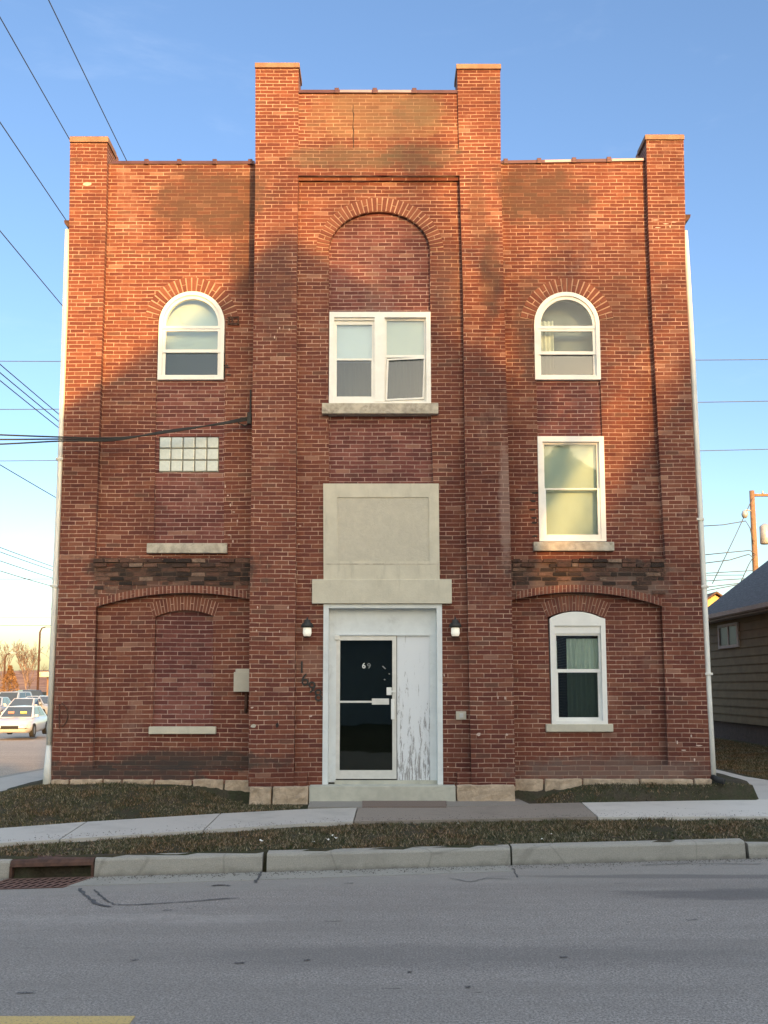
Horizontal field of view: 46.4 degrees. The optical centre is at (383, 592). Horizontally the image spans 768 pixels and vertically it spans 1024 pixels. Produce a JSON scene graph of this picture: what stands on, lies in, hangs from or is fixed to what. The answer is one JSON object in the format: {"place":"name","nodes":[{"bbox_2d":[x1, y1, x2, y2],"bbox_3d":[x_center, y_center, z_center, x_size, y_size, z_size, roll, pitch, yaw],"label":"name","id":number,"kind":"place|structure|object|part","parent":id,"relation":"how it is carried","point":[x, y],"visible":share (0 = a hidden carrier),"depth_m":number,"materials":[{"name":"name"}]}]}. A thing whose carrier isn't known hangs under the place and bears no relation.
{"place":"outdoors","nodes":[
{"label":"outdoors","id":0,"kind":"place"},
{"bbox_2d":[0,770,43,790],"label":"side pavement","id":1,"kind":"structure","parent":0,"point":[7,782],"depth_m":15.84,"materials":[{"name":"concrete"}]},
{"bbox_2d":[0,731,46,775],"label":"side road","id":2,"kind":"structure","parent":0,"point":[21,752],"depth_m":29.91,"materials":[{"name":"grey asphalt"}]},
{"bbox_2d":[0,697,10,714],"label":"parked car","id":3,"kind":"object","parent":2,"relation":"on","point":[5,700],"visible":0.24,"depth_m":57.23,"materials":[{"name":"silver metal"}]},
{"bbox_2d":[3,653,15,691],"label":"street lamp","id":4,"kind":"object","parent":2,"relation":"on","point":[5,664],"visible":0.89,"depth_m":85.16,"materials":[{"name":"metal"}]},
{"bbox_2d":[0,665,19,691],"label":"cone tree","id":5,"kind":"object","parent":2,"relation":"on","point":[10,673],"visible":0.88,"depth_m":76.98,"materials":[{"name":"orange plant"}]},
{"bbox_2d":[0,691,31,701],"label":"parked car","id":6,"kind":"object","parent":2,"relation":"on","point":[11,695],"visible":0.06,"depth_m":61.18,"materials":[{"name":"silver metal"}]},
{"bbox_2d":[1,698,40,713],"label":"parked car","id":7,"kind":"object","parent":2,"relation":"on","point":[25,701],"visible":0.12,"depth_m":56.95,"materials":[{"name":"paint"}]},
{"bbox_2d":[0,705,46,736],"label":"white sedan","id":8,"kind":"object","parent":2,"relation":"on","point":[31,720],"visible":0.98,"depth_m":43.54,"materials":[{"name":"paint"}]},
{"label":"side window","id":9,"kind":"part","parent":8,"relation":"part of","materials":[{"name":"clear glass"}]},
{"bbox_2d":[10,640,44,689],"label":"bare tree","id":10,"kind":"object","parent":2,"relation":"on","point":[21,658],"visible":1,"depth_m":102.78,"materials":[{"name":"brown plant"}]},
{"bbox_2d":[18,690,42,695],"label":"parked car","id":11,"kind":"object","parent":2,"relation":"on","point":[36,692],"visible":0.02,"depth_m":65.19,"materials":[{"name":"paint"}]},
{"bbox_2d":[26,695,47,714],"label":"parked car","id":12,"kind":"object","parent":2,"relation":"on","point":[44,703],"visible":0.2,"depth_m":58.58,"materials":[{"name":"silver metal"}]},
{"bbox_2d":[37,626,50,689],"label":"street lamp","id":13,"kind":"object","parent":2,"relation":"on","point":[38,669],"visible":0.63,"depth_m":77.22,"materials":[{"name":"metal"}]},
{"bbox_2d":[39,672,48,695],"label":"sign","id":14,"kind":"object","parent":2,"relation":"on","point":[43,674],"visible":0.04,"depth_m":87.11,"materials":[{"name":"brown wood"}]},
{"bbox_2d":[0,670,48,691],"bbox_3d":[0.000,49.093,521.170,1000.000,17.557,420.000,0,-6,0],"label":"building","id":15,"kind":"structure","parent":0,"point":[33,685],"depth_m":388.08,"materials":[{"name":"brick"}]},
{"bbox_2d":[0,547,52,585],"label":"overhead wire","id":16,"kind":"object","parent":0,"point":[25,569],"visible":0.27,"depth_m":34.98,"materials":[{"name":"grey metal"}]},
{"bbox_2d":[0,122,65,219],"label":"overhead wire","id":17,"kind":"object","parent":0,"point":[31,168],"visible":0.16,"depth_m":19.23,"materials":[{"name":"black metal"}]},
{"bbox_2d":[0,17,69,139],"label":"overhead wire","id":18,"kind":"object","parent":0,"point":[33,75],"visible":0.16,"depth_m":19.35,"materials":[{"name":"black metal"}]},
{"bbox_2d":[0,822,85,846],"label":"pavement","id":19,"kind":"structure","parent":0,"point":[28,834],"depth_m":10.06,"materials":[{"name":"concrete"}]},
{"bbox_2d":[48,0,126,160],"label":"overhead wire","id":20,"kind":"object","parent":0,"point":[86,77],"visible":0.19,"depth_m":19.83,"materials":[{"name":"black metal"}]},
{"bbox_2d":[60,814,219,841],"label":"pavement","id":21,"kind":"structure","parent":0,"point":[158,826],"depth_m":10.49,"materials":[{"name":"concrete"}]},
{"bbox_2d":[204,809,306,832],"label":"pavement","id":22,"kind":"structure","parent":0,"point":[248,821],"depth_m":11.04,"materials":[{"name":"concrete"}]},
{"bbox_2d":[301,808,356,826],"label":"pavement","id":23,"kind":"structure","parent":0,"point":[318,816],"depth_m":11.38,"materials":[{"name":"concrete"}]},
{"bbox_2d":[308,801,361,809],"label":"entrance path","id":24,"kind":"structure","parent":0,"point":[331,804],"depth_m":12.49,"materials":[{"name":"concrete"}]},
{"bbox_2d":[362,801,445,807],"bbox_3d":[0.299,2.998,12.688,1.238,0.064,0.978,0,-6,0],"label":"door mat","id":25,"kind":"object","parent":24,"relation":"on","point":[403,804],"depth_m":12.43,"materials":[{"name":"rubber"}]},
{"bbox_2d":[0,575,725,625],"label":"wire","id":26,"kind":"object","parent":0,"point":[50,625],"visible":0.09,"depth_m":59.53,"materials":[{"name":"black metal"}]},
{"bbox_2d":[0,401,766,409],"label":"wire","id":27,"kind":"object","parent":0,"point":[58,409],"visible":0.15,"depth_m":28.20,"materials":[{"name":"grey metal"}]},
{"bbox_2d":[0,858,767,1023],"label":"road","id":28,"kind":"structure","parent":0,"point":[631,943],"depth_m":6.42,"materials":[{"name":"grey asphalt"}]},
{"bbox_2d":[0,854,95,889],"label":"storm drain","id":29,"kind":"object","parent":28,"relation":"on","point":[38,883],"visible":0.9,"depth_m":8.75,"materials":[{"name":"metal"}]},
{"bbox_2d":[0,1016,134,1023],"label":"road marking","id":30,"kind":"object","parent":28,"relation":"on","point":[66,1019],"visible":1,"depth_m":5.04,"materials":[{"name":"yellow paint"}]},
{"bbox_2d":[78,888,109,906],"bbox_3d":[-2.601,2.704,7.948,0.102,0.001,0.863,4,-7,-35],"label":"road crack","id":31,"kind":"object","parent":28,"relation":"on","point":[93,901],"visible":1,"depth_m":7.87,"materials":[{"name":"grey asphalt"}]},
{"bbox_2d":[94,889,237,904],"bbox_3d":[-2.037,2.696,7.875,1.423,0.001,0.481,-1,-6,13],"label":"road crack","id":32,"kind":"object","parent":28,"relation":"on","point":[104,898],"visible":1,"depth_m":7.83,"materials":[{"name":"black asphalt"}]},
{"bbox_2d":[0,865,511,886],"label":"gutter","id":33,"kind":"object","parent":28,"relation":"on","point":[146,879],"visible":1,"depth_m":8.88,"materials":[{"name":"concrete"}]},
{"bbox_2d":[1,808,766,884],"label":"gutter grit","id":34,"kind":"object","parent":28,"relation":"on","point":[610,864],"visible":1,"depth_m":9.30,"materials":[{"name":"grey gravel"}]},
{"bbox_2d":[266,844,510,871],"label":"kerb","id":35,"kind":"structure","parent":28,"relation":"on","point":[352,859],"depth_m":9.26,"materials":[{"name":"concrete"}]},
{"bbox_2d":[651,863,732,864],"bbox_3d":[3.332,2.862,9.461,1.306,0.001,0.091,0,-6,-3],"label":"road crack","id":36,"kind":"object","parent":28,"relation":"on","point":[704,863],"visible":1,"depth_m":9.47,"materials":[{"name":"grey asphalt"}]},
{"bbox_2d":[0,692,767,878],"bbox_3d":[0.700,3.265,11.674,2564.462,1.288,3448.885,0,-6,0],"label":"ground","id":37,"kind":"structure","parent":0,"point":[728,791],"depth_m":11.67,"materials":[{"name":"green plant"}]},
{"bbox_2d":[0,859,12,878],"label":"kerb","id":38,"kind":"structure","parent":37,"relation":"on","point":[4,867],"depth_m":8.74,"materials":[{"name":"concrete"}]},
{"bbox_2d":[0,639,20,691],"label":"bare tree","id":39,"kind":"object","parent":37,"relation":"on","point":[4,654],"visible":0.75,"depth_m":109.32,"materials":[{"name":"brown plant"}]},
{"bbox_2d":[0,768,43,777],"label":"side kerb","id":40,"kind":"structure","parent":37,"relation":"on","point":[21,772],"depth_m":17.35,"materials":[{"name":"concrete"}]},
{"bbox_2d":[16,650,48,689],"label":"bare tree","id":41,"kind":"object","parent":37,"relation":"on","point":[29,682],"visible":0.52,"depth_m":130.67,"materials":[{"name":"brown plant"}]},
{"bbox_2d":[94,852,263,876],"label":"kerb","id":42,"kind":"structure","parent":37,"relation":"on","point":[195,863],"depth_m":8.97,"materials":[{"name":"concrete"}]},
{"bbox_2d":[43,63,724,804],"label":"brick building","id":43,"kind":"structure","parent":37,"relation":"on","point":[449,361],"depth_m":13.70,"materials":[{"name":"brick"}]},
{"bbox_2d":[59,703,67,727],"bbox_3d":[-4.761,1.826,13.307,0.151,0.376,0.026,0,-6,0],"label":"iron hoop","id":44,"kind":"object","parent":43,"relation":"attached to","point":[59,715],"visible":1,"depth_m":13.30,"materials":[{"name":"black metal"}]},
{"bbox_2d":[159,437,218,471],"bbox_3d":[-3.026,-2.143,13.927,0.949,0.578,0.072,0,-6,0],"label":"glass block window","id":45,"kind":"structure","parent":43,"relation":"in","point":[177,454],"depth_m":13.90,"materials":[{"name":"white glass"}]},
{"bbox_2d":[157,291,224,379],"bbox_3d":[-3.016,-4.024,14.120,1.030,1.432,0.181,0,-6,0],"label":"window","id":46,"kind":"structure","parent":43,"relation":"in","point":[191,336],"depth_m":14.07,"materials":[{"name":"white plastic"}]},
{"bbox_2d":[227,316,238,324],"bbox_3d":[-2.362,-4.259,14.043,0.180,0.130,0.052,0,-6,0],"label":"iron bracket","id":47,"kind":"object","parent":43,"relation":"attached to","point":[229,317],"visible":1,"depth_m":14.03,"materials":[{"name":"black metal"}]},
{"bbox_2d":[234,669,248,712],"bbox_3d":[-2.116,1.480,13.420,0.248,0.674,0.183,0,-6,0],"label":"electrical box","id":48,"kind":"object","parent":43,"relation":"attached to","point":[241,680],"visible":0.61,"depth_m":13.35,"materials":[{"name":"beige metal"}]},
{"bbox_2d":[238,390,251,425],"bbox_3d":[-2.131,-2.825,13.723,0.210,0.572,0.090,0,-6,0],"label":"cable bracket","id":49,"kind":"object","parent":43,"relation":"attached to","point":[249,418],"visible":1,"depth_m":13.68,"materials":[{"name":"black metal"}]},
{"bbox_2d":[0,417,246,444],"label":"service cable","id":50,"kind":"object","parent":49,"relation":"attached to","point":[84,439],"visible":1,"depth_m":13.38,"materials":[{"name":"black rubber"}]},
{"bbox_2d":[301,617,312,637],"bbox_3d":[-1.127,0.511,13.163,0.180,0.310,0.209,0,-6,0],"label":"wall lantern","id":51,"kind":"object","parent":43,"relation":"attached to","point":[307,625],"depth_m":13.09,"materials":[{"name":"white glass"}]},
{"bbox_2d":[301,661,321,700],"bbox_3d":[-1.064,1.301,13.174,0.318,0.580,0.018,0,-6,0],"label":"house number","id":52,"kind":"object","parent":43,"relation":"attached to","point":[313,687],"visible":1,"depth_m":13.16,"materials":[{"name":"black metal"}]},
{"bbox_2d":[335,635,396,778],"bbox_3d":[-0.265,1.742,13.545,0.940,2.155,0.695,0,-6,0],"label":"door","id":53,"kind":"structure","parent":43,"relation":"in","point":[366,666],"depth_m":13.84,"materials":[{"name":"paint"}]},
{"bbox_2d":[329,312,430,402],"bbox_3d":[-0.061,-3.585,13.745,1.551,1.446,0.145,0,-6,0],"label":"window","id":54,"kind":"structure","parent":43,"relation":"in","point":[375,357],"depth_m":13.73,"materials":[{"name":"white plastic"}]},
{"bbox_2d":[449,617,460,637],"bbox_3d":[1.047,0.511,13.163,0.180,0.310,0.209,0,-6,0],"label":"wall lantern","id":55,"kind":"object","parent":43,"relation":"attached to","point":[455,625],"depth_m":13.09,"materials":[{"name":"white glass"}]},
{"bbox_2d":[456,711,465,719],"bbox_3d":[1.129,1.799,13.118,0.150,0.121,0.030,0,-6,0],"label":"wall plate","id":56,"kind":"object","parent":43,"relation":"attached to","point":[460,715],"depth_m":13.11,"materials":[{"name":"beige metal"}]},
{"bbox_2d":[534,292,600,379],"bbox_3d":[2.868,-4.035,14.202,1.125,1.471,0.341,0,-6,0],"label":"window","id":57,"kind":"structure","parent":43,"relation":"in","point":[566,335],"depth_m":14.07,"materials":[{"name":"white plastic"}]},
{"bbox_2d":[537,436,605,541],"bbox_3d":[2.886,-1.595,13.849,1.024,1.644,0.156,0,-6,0],"label":"window","id":58,"kind":"structure","parent":43,"relation":"in","point":[571,469],"depth_m":13.89,"materials":[{"name":"white plastic"}]},
{"bbox_2d":[548,612,607,723],"bbox_3d":[2.931,1.139,13.596,0.840,1.690,0.202,0,-6,0],"label":"window","id":59,"kind":"structure","parent":43,"relation":"in","point":[586,671],"depth_m":13.58,"materials":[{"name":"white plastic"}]},
{"bbox_2d":[0,784,767,853],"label":"fallen leaves","id":60,"kind":"object","parent":37,"relation":"on","point":[348,830],"visible":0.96,"depth_m":10.15,"materials":[{"name":"brown plant"}]},
{"bbox_2d":[510,838,745,864],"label":"kerb","id":61,"kind":"structure","parent":37,"relation":"on","point":[606,852],"depth_m":9.61,"materials":[{"name":"concrete"}]},
{"bbox_2d":[707,591,722,605],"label":"yellow house","id":62,"kind":"structure","parent":37,"relation":"on","point":[713,597],"depth_m":59.73,"materials":[{"name":"paint"}]},
{"bbox_2d":[708,561,767,744],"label":"clapboard house","id":63,"kind":"structure","parent":37,"relation":"on","point":[738,626],"depth_m":25.18,"materials":[{"name":"beige paint"}]},
{"bbox_2d":[717,622,739,648],"bbox_3d":[9.974,1.249,25.910,0.092,0.700,1.500,0,-6,0],"label":"window","id":64,"kind":"structure","parent":63,"relation":"in","point":[728,634],"depth_m":25.83,"materials":[{"name":"grey glass"}]},
{"bbox_2d":[741,490,767,571],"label":"utility pole","id":65,"kind":"object","parent":37,"relation":"on","point":[763,530],"visible":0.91,"depth_m":42.88,"materials":[{"name":"brown wood"}]},
{"bbox_2d":[705,521,754,562],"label":"pole cable","id":66,"kind":"object","parent":65,"relation":"attached to","point":[733,551],"visible":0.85,"depth_m":42.77,"materials":[{"name":"grey metal"}]},
{"bbox_2d":[706,570,754,590],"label":"pole cable","id":67,"kind":"object","parent":65,"relation":"attached to","point":[725,579],"visible":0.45,"depth_m":42.63,"materials":[{"name":"grey metal"}]},
{"bbox_2d":[712,498,754,583],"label":"guy wire","id":68,"kind":"object","parent":65,"relation":"attached to","point":[730,546],"visible":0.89,"depth_m":42.75,"materials":[{"name":"grey metal"}]},
{"bbox_2d":[744,842,767,858],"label":"kerb","id":69,"kind":"structure","parent":37,"relation":"on","point":[756,850],"depth_m":9.81,"materials":[{"name":"concrete"}]},
{"bbox_2d":[0,359,767,361],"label":"wire","id":70,"kind":"object","parent":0,"point":[60,361],"visible":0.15,"depth_m":28.36,"materials":[{"name":"grey metal"}]},
{"bbox_2d":[0,0,767,670],"label":"sky","id":71,"kind":"structure","parent":0,"point":[172,80],"materials":[{"name":"blue"}]},
{"bbox_2d":[12,449,767,460],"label":"wire","id":72,"kind":"object","parent":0,"point":[700,450],"visible":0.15,"depth_m":30.10,"materials":[{"name":"grey metal"}]},
{"bbox_2d":[354,803,596,824],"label":"pavement","id":73,"kind":"structure","parent":0,"point":[524,813],"depth_m":11.65,"materials":[{"name":"concrete"}]},
{"bbox_2d":[447,799,530,806],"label":"entrance path","id":74,"kind":"structure","parent":0,"point":[456,803],"depth_m":12.59,"materials":[{"name":"grey concrete"}]},
{"bbox_2d":[582,799,767,819],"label":"pavement","id":75,"kind":"structure","parent":0,"point":[720,809],"depth_m":12.02,"materials":[{"name":"concrete"}]},
{"bbox_2d":[716,769,767,799],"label":"side path","id":76,"kind":"structure","parent":0,"point":[760,786],"depth_m":15.21,"materials":[{"name":"concrete"}]},
{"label":"utility pole","id":77,"kind":"object","parent":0,"visible":0},
{"bbox_2d":[0,465,55,497],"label":"overhead wire","id":78,"kind":"object","parent":77,"relation":"attached to","point":[28,481],"visible":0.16,"depth_m":20.59,"materials":[{"name":"grey metal"}]},
{"bbox_2d":[0,364,58,427],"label":"overhead wire","id":79,"kind":"object","parent":77,"relation":"attached to","point":[28,396],"visible":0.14,"depth_m":20.48,"materials":[{"name":"black metal"}]},
{"bbox_2d":[0,231,62,305],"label":"overhead wire","id":80,"kind":"object","parent":77,"relation":"attached to","point":[29,266],"visible":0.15,"depth_m":19.64,"materials":[{"name":"black metal"}]}
]}

